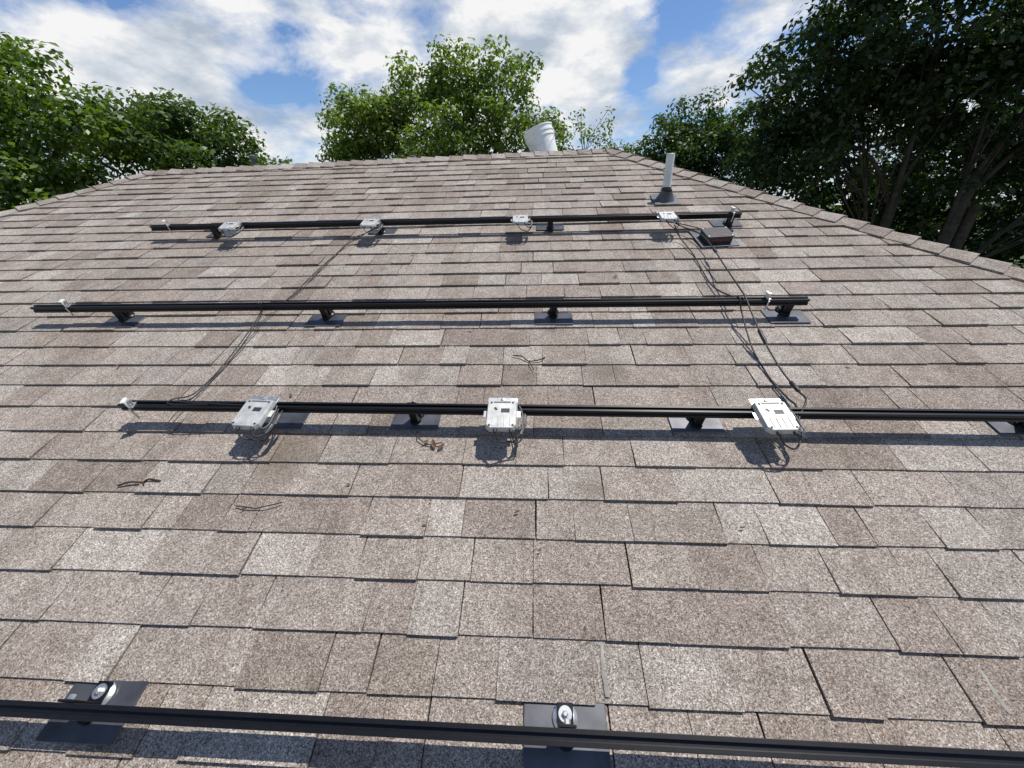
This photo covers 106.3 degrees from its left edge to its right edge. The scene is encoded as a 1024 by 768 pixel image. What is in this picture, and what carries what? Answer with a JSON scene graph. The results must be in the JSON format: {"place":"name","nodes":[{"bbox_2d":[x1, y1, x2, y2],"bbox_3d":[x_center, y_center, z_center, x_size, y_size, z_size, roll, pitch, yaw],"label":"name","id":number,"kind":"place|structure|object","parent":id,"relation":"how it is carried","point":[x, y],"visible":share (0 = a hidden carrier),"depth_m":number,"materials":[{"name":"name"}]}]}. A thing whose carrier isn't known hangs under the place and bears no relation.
{"place":"outdoors","nodes":[
{"label":"outdoors","id":0,"kind":"place"},
{"bbox_2d":[0,0,1023,203],"label":"sky","id":1,"kind":"structure","parent":0,"point":[272,61],"materials":[{"name":"blue"}]},
{"bbox_2d":[0,154,1023,767],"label":"front slope shingles","id":2,"kind":"object","parent":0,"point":[674,586],"visible":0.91,"depth_m":1.28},
{"bbox_2d":[0,172,152,217],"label":"hip caps","id":3,"kind":"object","parent":2,"relation":"on","point":[18,209],"visible":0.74,"depth_m":3.35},
{"bbox_2d":[35,676,147,744],"bbox_3d":[-0.991,0.741,0.881,0.185,0.094,0.122,0,47,3],"label":"flashed roof mount","id":4,"kind":"object","parent":2,"relation":"on","point":[117,692],"visible":0.74,"depth_m":0.89,"materials":[{"name":"metal"}]},
{"bbox_2d":[97,312,145,327],"bbox_3d":[-2.037,-0.362,1.984,0.185,0.094,0.131,0,47,3],"label":"flashed roof mount","id":5,"kind":"object","parent":2,"relation":"on","point":[124,320],"visible":0.84,"depth_m":2.00,"materials":[{"name":"black metal"}]},
{"bbox_2d":[117,478,160,485],"bbox_3d":[-1.289,0.339,1.329,0.143,0.021,0.014,-3,25,-4],"label":"twig","id":6,"kind":"object","parent":2,"relation":"on","point":[147,479],"visible":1,"depth_m":1.33,"materials":[{"name":"wood"}]},
{"bbox_2d":[206,230,237,238],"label":"flashed roof mount","id":7,"kind":"object","parent":2,"relation":"on","point":[216,234],"visible":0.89,"depth_m":2.67,"materials":[{"name":"black metal"}]},
{"bbox_2d":[149,211,741,230],"bbox_3d":[-0.515,-1.067,2.523,3.911,0.032,0.028,0,47,3],"label":"mounting rail","id":8,"kind":"object","parent":7,"relation":"on","point":[485,220],"visible":1,"depth_m":2.51,"materials":[{"name":"black metal"}]},
{"bbox_2d":[162,220,172,233],"bbox_3d":[-2.339,-1.071,2.615,0.026,0.084,0.038,-21,49,-16],"label":"end clamp","id":9,"kind":"object","parent":8,"relation":"attached to","point":[166,223],"visible":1,"depth_m":2.60,"materials":[{"name":"metal"}]},
{"bbox_2d":[218,221,245,237],"bbox_3d":[-1.861,-1.029,2.543,0.142,0.049,0.178,-2,46,1],"label":"microinverter","id":10,"kind":"object","parent":8,"relation":"attached to","point":[229,226],"visible":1,"depth_m":2.52,"materials":[{"name":"grey metal"}]},
{"bbox_2d":[360,218,384,234],"bbox_3d":[-0.912,-1.030,2.494,0.142,0.051,0.168,2,47,5],"label":"microinverter","id":11,"kind":"object","parent":8,"relation":"attached to","point":[371,223],"visible":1,"depth_m":2.47,"materials":[{"name":"grey metal"}]},
{"bbox_2d":[511,214,532,231],"bbox_3d":[0.063,-1.027,2.438,0.142,0.051,0.173,-1,46,2],"label":"microinverter","id":12,"kind":"object","parent":8,"relation":"attached to","point":[520,219],"visible":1,"depth_m":2.41,"materials":[{"name":"grey metal"}]},
{"bbox_2d":[656,211,679,228],"bbox_3d":[0.976,-1.025,2.385,0.142,0.050,0.178,-1,47,2],"label":"microinverter","id":13,"kind":"object","parent":8,"relation":"attached to","point":[667,216],"visible":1,"depth_m":2.36,"materials":[{"name":"grey metal"}]},
{"bbox_2d":[730,206,735,221],"bbox_3d":[1.379,-1.066,2.408,0.027,0.084,0.038,-12,47,-9],"label":"end clamp","id":14,"kind":"object","parent":8,"relation":"attached to","point":[733,209],"visible":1,"depth_m":2.39,"materials":[{"name":"metal"}]},
{"bbox_2d":[235,502,281,508],"bbox_3d":[-0.827,0.397,1.249,0.152,0.013,0.017,-2,25,-2],"label":"twig","id":15,"kind":"object","parent":2,"relation":"on","point":[257,507],"visible":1,"depth_m":1.24,"materials":[{"name":"brown wood"}]},
{"bbox_2d":[167,228,375,405],"bbox_3d":[-1.113,-0.448,2.001,0.409,0.107,1.547,0,47,3],"label":"electrical cable","id":16,"kind":"object","parent":2,"relation":"on","point":[218,371],"visible":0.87,"depth_m":1.78,"materials":[{"name":"black rubber"}]},
{"bbox_2d":[262,413,308,428],"bbox_3d":[-0.896,0.129,1.514,0.185,0.011,0.122,0,47,3],"label":"flashed roof mount","id":17,"kind":"object","parent":2,"relation":"on","point":[291,420],"visible":0.34,"depth_m":1.49,"materials":[{"name":"grey metal"}]},
{"bbox_2d":[304,301,346,325],"bbox_3d":[-0.944,-0.360,1.923,0.185,0.094,0.131,0,47,3],"label":"flashed roof mount","id":18,"kind":"object","parent":2,"relation":"on","point":[327,318],"visible":0.84,"depth_m":1.94,"materials":[{"name":"black metal"}]},
{"bbox_2d":[139,147,611,175],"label":"ridge caps","id":19,"kind":"object","parent":2,"relation":"on","point":[229,169],"visible":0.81,"depth_m":3.65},
{"bbox_2d":[524,122,557,152],"bbox_3d":[0.313,-2.344,3.827,0.308,0.358,0.309,-17,14,11],"label":"plastic bucket","id":20,"kind":"object","parent":19,"relation":"on","point":[539,137],"visible":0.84,"depth_m":3.71,"materials":[{"name":"plastic"}]},
{"bbox_2d":[563,135,608,149],"bbox_3d":[0.710,-2.273,3.621,0.445,0.130,0.094,-4,25,-6],"label":"loose wire","id":21,"kind":"object","parent":19,"relation":"on","point":[591,143],"visible":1,"depth_m":3.62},
{"bbox_2d":[368,226,397,234],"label":"flashed roof mount","id":22,"kind":"object","parent":2,"relation":"on","point":[381,231],"visible":0.57,"depth_m":2.61,"materials":[{"name":"black metal"}]},
{"bbox_2d":[389,401,440,429],"bbox_3d":[-0.369,0.101,1.454,0.185,0.094,0.122,0,47,3],"label":"flashed roof mount","id":23,"kind":"object","parent":2,"relation":"on","point":[413,422],"visible":0.57,"depth_m":1.46,"materials":[{"name":"black metal"}]},
{"bbox_2d":[431,439,435,448],"bbox_3d":[-0.284,0.215,1.387,0.016,0.007,0.044,-15,48,-11],"label":"fallen leaf","id":24,"kind":"object","parent":2,"relation":"on","point":[432,443],"visible":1,"depth_m":1.39,"materials":[{"name":"brown plant"}]},
{"bbox_2d":[513,355,544,361],"bbox_3d":[0.075,-0.115,1.684,0.143,0.010,0.044,0,47,3],"label":"twig","id":25,"kind":"object","parent":2,"relation":"on","point":[529,360],"visible":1,"depth_m":1.67,"materials":[{"name":"wood"}]},
{"bbox_2d":[536,222,563,231],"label":"flashed roof mount","id":26,"kind":"object","parent":2,"relation":"on","point":[549,228],"visible":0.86,"depth_m":2.55,"materials":[{"name":"black metal"}]},
{"bbox_2d":[535,308,572,324],"bbox_3d":[0.202,-0.359,1.860,0.185,0.094,0.131,0,47,3],"label":"flashed roof mount","id":27,"kind":"object","parent":2,"relation":"on","point":[553,316],"visible":0.86,"depth_m":1.87,"materials":[{"name":"black metal"}]},
{"bbox_2d":[523,699,610,767],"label":"flashed roof mount","id":28,"kind":"object","parent":2,"relation":"on","point":[563,715],"visible":0.64,"depth_m":0.83,"materials":[{"name":"metal"}]},
{"bbox_2d":[600,641,609,696],"bbox_3d":[0.221,0.686,0.927,0.014,0.013,0.110,0,47,3],"label":"sealant smear","id":29,"kind":"object","parent":2,"relation":"on","point":[606,688],"visible":1,"depth_m":0.92},
{"bbox_2d":[650,153,680,204],"bbox_3d":[1.111,-1.458,2.749,0.180,0.330,0.177,0,25,3],"label":"vent pipe","id":30,"kind":"object","parent":2,"relation":"on","point":[665,196],"visible":0.94,"depth_m":2.74,"materials":[{"name":"white plastic"}]},
{"bbox_2d":[668,404,724,431],"bbox_3d":[0.674,0.103,1.396,0.185,0.094,0.122,0,47,3],"label":"flashed roof mount","id":31,"kind":"object","parent":2,"relation":"on","point":[696,424],"visible":0.62,"depth_m":1.40,"materials":[{"name":"black metal"}]},
{"bbox_2d":[117,400,1023,421],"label":"mounting rail","id":32,"kind":"object","parent":31,"relation":"on","point":[974,415],"visible":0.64,"depth_m":1.36,"materials":[{"name":"black metal"}]},
{"bbox_2d":[120,397,140,418],"bbox_3d":[-1.444,0.091,1.463,0.027,0.084,0.038,-10,47,-7],"label":"end clamp","id":33,"kind":"object","parent":32,"relation":"attached to","point":[127,402],"visible":1,"depth_m":1.45,"materials":[{"name":"metal"}]},
{"bbox_2d":[231,397,285,441],"bbox_3d":[-0.928,0.124,1.404,0.154,0.062,0.179,2,47,5],"label":"microinverter","id":34,"kind":"object","parent":32,"relation":"attached to","point":[253,414],"visible":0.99,"depth_m":1.38,"materials":[{"name":"grey metal"}]},
{"bbox_2d":[483,397,526,442],"bbox_3d":[-0.024,0.125,1.351,0.154,0.058,0.182,0,47,3],"label":"microinverter","id":35,"kind":"object","parent":32,"relation":"attached to","point":[502,414],"visible":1,"depth_m":1.33,"materials":[{"name":"grey metal"}]},
{"bbox_2d":[748,398,805,449],"bbox_3d":[0.900,0.131,1.297,0.154,0.060,0.194,-1,46,2],"label":"microinverter","id":36,"kind":"object","parent":32,"relation":"attached to","point":[778,417],"visible":1,"depth_m":1.28,"materials":[{"name":"grey metal"}]},
{"bbox_2d":[689,227,739,247],"bbox_3d":[1.242,-0.919,2.351,0.230,0.052,0.220,-3,46,0],"label":"junction box","id":37,"kind":"object","parent":2,"relation":"on","point":[718,236],"visible":1,"depth_m":2.31,"materials":[{"name":"plastic"}]},
{"bbox_2d":[243,221,699,230],"bbox_3d":[-0.320,-0.991,2.489,3.082,0.029,0.116,0,47,3],"label":"trunk cable","id":38,"kind":"object","parent":37,"relation":"attached to","point":[468,225],"visible":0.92,"depth_m":2.52,"materials":[{"name":"black rubber"}]},
{"bbox_2d":[708,218,742,227],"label":"flashed roof mount","id":39,"kind":"object","parent":2,"relation":"on","point":[727,223],"visible":0.91,"depth_m":2.49,"materials":[{"name":"black metal"}]},
{"bbox_2d":[674,223,806,425],"bbox_3d":[1.042,-0.416,1.849,0.161,0.113,1.628,0,47,3],"label":"electrical cable","id":40,"kind":"object","parent":2,"relation":"on","point":[787,378],"visible":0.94,"depth_m":1.71,"materials":[{"name":"black rubber"}]},
{"bbox_2d":[757,329,766,343],"bbox_3d":[1.056,-0.201,1.621,0.018,0.025,0.082,0,47,3],"label":"cable connector","id":41,"kind":"object","parent":40,"relation":"attached to","point":[762,336],"visible":1,"depth_m":1.61,"materials":[{"name":"black plastic"}]},
{"bbox_2d":[789,380,800,391],"bbox_3d":[1.066,0.009,1.448,0.018,0.022,0.061,0,46,3],"label":"cable connector","id":42,"kind":"object","parent":40,"relation":"attached to","point":[795,387],"visible":1,"depth_m":1.44,"materials":[{"name":"black plastic"}]},
{"bbox_2d":[760,306,811,322],"bbox_3d":[1.297,-0.357,1.799,0.185,0.094,0.131,0,47,3],"label":"flashed roof mount","id":43,"kind":"object","parent":2,"relation":"on","point":[783,314],"visible":0.82,"depth_m":1.81,"materials":[{"name":"black metal"}]},
{"bbox_2d":[30,296,809,312],"bbox_3d":[-0.552,-0.386,1.879,3.837,0.032,0.028,0,47,3],"label":"mounting rail","id":44,"kind":"object","parent":43,"relation":"attached to","point":[512,303],"visible":1,"depth_m":1.86,"materials":[{"name":"black metal"}]},
{"bbox_2d":[58,299,74,316],"bbox_3d":[-2.267,-0.391,1.965,0.027,0.084,0.038,-8,47,-5],"label":"end clamp","id":45,"kind":"object","parent":44,"relation":"attached to","point":[64,303],"visible":1,"depth_m":1.95,"materials":[{"name":"metal"}]},
{"bbox_2d":[764,291,771,309],"bbox_3d":[1.175,-0.386,1.774,0.027,0.084,0.038,-8,47,-5],"label":"end clamp","id":46,"kind":"object","parent":44,"relation":"attached to","point":[768,294],"visible":1,"depth_m":1.76,"materials":[{"name":"metal"}]},
{"bbox_2d":[603,147,1023,281],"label":"hip caps","id":47,"kind":"object","parent":2,"relation":"on","point":[966,257],"visible":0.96,"depth_m":2.42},
{"bbox_2d":[968,655,1012,713],"bbox_3d":[1.093,0.686,0.880,0.013,0.013,0.110,0,46,3],"label":"sealant smear","id":48,"kind":"object","parent":2,"relation":"on","point":[1000,700],"visible":1,"depth_m":0.87},
{"bbox_2d":[988,422,1023,434],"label":"flashed roof mount","id":49,"kind":"object","parent":2,"relation":"on","point":[1016,428],"visible":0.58,"depth_m":1.34,"materials":[{"name":"black metal"}]},
{"bbox_2d":[829,204,1023,267],"bbox_3d":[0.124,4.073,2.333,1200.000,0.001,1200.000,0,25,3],"label":"ground","id":50,"kind":"structure","parent":0,"point":[965,240],"depth_m":63.90,"materials":[{"name":"green plant"}]},
{"bbox_2d":[0,35,164,210],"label":"broadleaf tree","id":51,"kind":"object","parent":50,"relation":"on","point":[36,113],"visible":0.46,"depth_m":7.84,"materials":[{"name":"green plant"}]},
{"bbox_2d":[69,72,294,181],"bbox_3d":[-8.879,-4.206,11.320,5.596,8.080,3.802,0,25,3],"label":"broadleaf tree","id":52,"kind":"object","parent":50,"relation":"on","point":[156,124],"visible":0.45,"depth_m":9.69,"materials":[{"name":"green plant"}]},
{"bbox_2d":[252,148,275,164],"bbox_3d":[-10.188,-5.693,15.944,4.589,6.990,3.174,0,25,3],"label":"broadleaf tree","id":53,"kind":"object","parent":50,"relation":"on","point":[262,158],"visible":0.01,"depth_m":14.34,"materials":[{"name":"green plant"}]},
{"bbox_2d":[301,38,573,163],"bbox_3d":[-2.068,-5.050,11.893,7.682,8.819,4.286,0,25,3],"label":"broadleaf tree","id":54,"kind":"object","parent":50,"relation":"on","point":[384,124],"visible":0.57,"depth_m":10.49,"materials":[{"name":"green plant"}]},
{"bbox_2d":[559,104,649,157],"bbox_3d":[2.658,-5.070,13.095,3.156,7.646,2.400,-18,29,-32],"label":"sparse tree","id":55,"kind":"object","parent":50,"relation":"on","point":[594,131],"visible":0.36,"depth_m":11.90,"materials":[{"name":"green plant"}]},
{"bbox_2d":[621,76,766,185],"bbox_3d":[6.324,-6.203,14.429,5.456,8.445,3.396,0,25,3],"label":"broadleaf tree","id":56,"kind":"object","parent":50,"relation":"on","point":[701,148],"visible":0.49,"depth_m":12.86,"materials":[{"name":"green plant"}]},
{"bbox_2d":[712,0,1023,257],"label":"live oak tree","id":57,"kind":"object","parent":50,"relation":"on","point":[983,64],"visible":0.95,"depth_m":7.75,"materials":[{"name":"green plant"}]},
{"bbox_2d":[735,42,1023,267],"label":"live oak tree","id":58,"kind":"object","parent":50,"relation":"on","point":[1002,215],"visible":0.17,"depth_m":11.52,"materials":[{"name":"green plant"}]},
{"bbox_2d":[791,180,1023,268],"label":"hedge","id":59,"kind":"object","parent":50,"relation":"on","point":[836,209],"visible":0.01,"depth_m":12.35,"materials":[{"name":"green plant"}]},
{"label":"back slope shingles","id":60,"kind":"object","parent":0,"visible":0},
{"bbox_2d":[249,154,256,165],"bbox_3d":[-2.769,-2.268,4.177,0.072,0.395,0.072,0,25,3],"label":"flue pipe","id":61,"kind":"object","parent":60,"relation":"on","point":[252,157],"visible":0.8,"depth_m":4.10,"materials":[{"name":"grey metal"}]},
{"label":"flashed roof mount","id":62,"kind":"object","parent":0,"visible":0},
{"bbox_2d":[0,699,1023,767],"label":"mounting rail","id":63,"kind":"object","parent":62,"relation":"on","point":[735,746],"visible":1,"depth_m":0.78,"materials":[{"name":"black metal"}]}
]}

